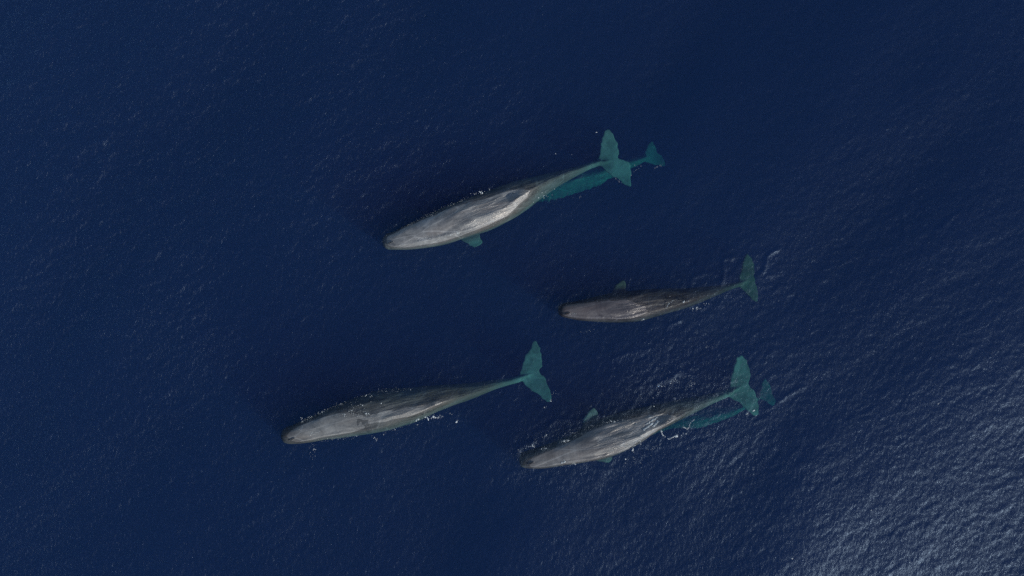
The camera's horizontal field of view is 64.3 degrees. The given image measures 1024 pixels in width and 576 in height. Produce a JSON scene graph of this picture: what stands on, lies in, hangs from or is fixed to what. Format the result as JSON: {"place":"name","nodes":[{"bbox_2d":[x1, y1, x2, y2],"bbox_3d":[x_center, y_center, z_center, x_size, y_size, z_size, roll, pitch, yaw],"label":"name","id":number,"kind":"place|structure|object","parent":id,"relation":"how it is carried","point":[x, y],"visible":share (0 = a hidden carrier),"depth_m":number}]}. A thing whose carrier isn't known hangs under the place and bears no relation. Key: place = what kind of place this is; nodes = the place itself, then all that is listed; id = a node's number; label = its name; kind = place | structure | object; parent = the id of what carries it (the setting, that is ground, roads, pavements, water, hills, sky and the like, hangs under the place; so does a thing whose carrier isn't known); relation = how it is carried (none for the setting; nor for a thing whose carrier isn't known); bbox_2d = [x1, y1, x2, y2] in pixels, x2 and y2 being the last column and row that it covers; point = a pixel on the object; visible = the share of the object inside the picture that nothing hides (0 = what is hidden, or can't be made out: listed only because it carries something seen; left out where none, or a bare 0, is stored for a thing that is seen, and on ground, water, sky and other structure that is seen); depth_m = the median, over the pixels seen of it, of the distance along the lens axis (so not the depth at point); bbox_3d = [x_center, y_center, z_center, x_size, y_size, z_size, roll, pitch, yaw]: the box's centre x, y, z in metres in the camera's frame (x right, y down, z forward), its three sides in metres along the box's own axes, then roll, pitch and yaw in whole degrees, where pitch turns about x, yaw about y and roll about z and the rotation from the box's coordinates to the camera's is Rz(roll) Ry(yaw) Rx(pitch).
{"place":"outdoors","nodes":[
{"label":"outdoors","id":0,"kind":"place"},
{"bbox_2d":[0,0,1023,575],"bbox_3d":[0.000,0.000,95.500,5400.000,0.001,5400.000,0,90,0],"label":"water surface","id":1,"kind":"object","parent":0,"point":[218,200],"visible":1,"depth_m":95.50},
{"bbox_3d":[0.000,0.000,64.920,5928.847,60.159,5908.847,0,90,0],"label":"water","id":2,"kind":"structure","parent":0,"visible":0},
{"bbox_2d":[300,403,381,459],"bbox_3d":[-7.243,5.919,34.940,3.746,0.168,2.041,-16,90,0],"label":"foam","id":3,"kind":"object","parent":2,"relation":"on","point":[344,416],"visible":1,"depth_m":34.95},
{"bbox_2d":[307,388,423,439],"bbox_3d":[-6.160,5.502,34.959,5.644,0.165,1.960,-19,90,0],"label":"foam","id":4,"kind":"object","parent":2,"relation":"on","point":[363,411],"visible":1,"depth_m":34.96},
{"bbox_2d":[281,341,550,443],"bbox_3d":[-4.278,5.019,35.797,11.854,1.933,2.795,-14,90,0],"label":"sperm whale","id":5,"kind":"object","parent":2,"relation":"on","point":[396,409],"visible":1,"depth_m":35.10},
{"bbox_2d":[415,413,456,424],"bbox_3d":[-3.532,5.749,34.938,2.441,0.071,0.592,-9,90,0],"label":"foam","id":6,"kind":"object","parent":2,"relation":"on","point":[432,417],"visible":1,"depth_m":34.92},
{"bbox_2d":[407,189,544,241],"bbox_3d":[-1.593,-3.243,34.877,6.744,0.299,1.667,-21,90,0],"label":"foam","id":7,"kind":"object","parent":2,"relation":"on","point":[466,229],"visible":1,"depth_m":34.94},
{"bbox_2d":[383,129,630,249],"bbox_3d":[-0.240,-3.833,35.674,11.398,1.935,2.823,-20,90,0],"label":"sperm whale","id":8,"kind":"object","parent":2,"relation":"on","point":[473,215],"visible":1,"depth_m":35.02},
{"bbox_2d":[518,419,636,452],"bbox_3d":[2.727,6.253,34.954,5.282,0.205,0.673,-16,90,0],"label":"foam","id":9,"kind":"object","parent":2,"relation":"on","point":[568,440],"visible":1,"depth_m":34.94},
{"bbox_2d":[538,141,664,202],"bbox_3d":[1.790,-4.659,38.192,10.679,2.114,1.368,-16,90,0],"label":"sperm whale","id":10,"kind":"object","parent":2,"relation":"in","point":[593,177],"visible":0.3,"depth_m":37.34},
{"bbox_2d":[519,355,758,468],"bbox_3d":[5.480,5.812,35.508,10.908,1.698,2.794,-17,90,0],"label":"sperm whale","id":11,"kind":"object","parent":2,"relation":"on","point":[598,439],"visible":0.99,"depth_m":35.03},
{"bbox_2d":[643,416,659,430],"bbox_3d":[5.910,5.761,34.884,0.850,0.262,0.446,-20,90,0],"label":"foam","id":12,"kind":"object","parent":11,"relation":"on","point":[651,423],"visible":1,"depth_m":34.86},
{"bbox_2d":[558,254,757,322],"bbox_3d":[6.389,0.186,35.713,8.908,1.632,2.249,-8,90,0],"label":"sperm whale","id":13,"kind":"object","parent":2,"relation":"on","point":[619,303],"visible":1,"depth_m":35.10},
{"bbox_2d":[638,346,706,406],"bbox_3d":[6.926,4.173,35.016,4.432,0.093,1.857,-25,90,0],"label":"foam","id":14,"kind":"object","parent":2,"relation":"on","point":[674,381],"visible":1,"depth_m":35.02},
{"bbox_2d":[625,410,754,466],"bbox_3d":[7.540,6.194,35.033,6.073,0.080,1.098,-25,90,0],"label":"foam","id":15,"kind":"object","parent":2,"relation":"on","point":[661,431],"visible":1,"depth_m":35.03},
{"bbox_2d":[654,378,775,433],"bbox_3d":[8.324,5.939,38.178,7.622,2.229,1.362,-19,90,0],"label":"sperm whale","id":16,"kind":"object","parent":2,"relation":"in","point":[705,417],"visible":0.45,"depth_m":37.46}
]}

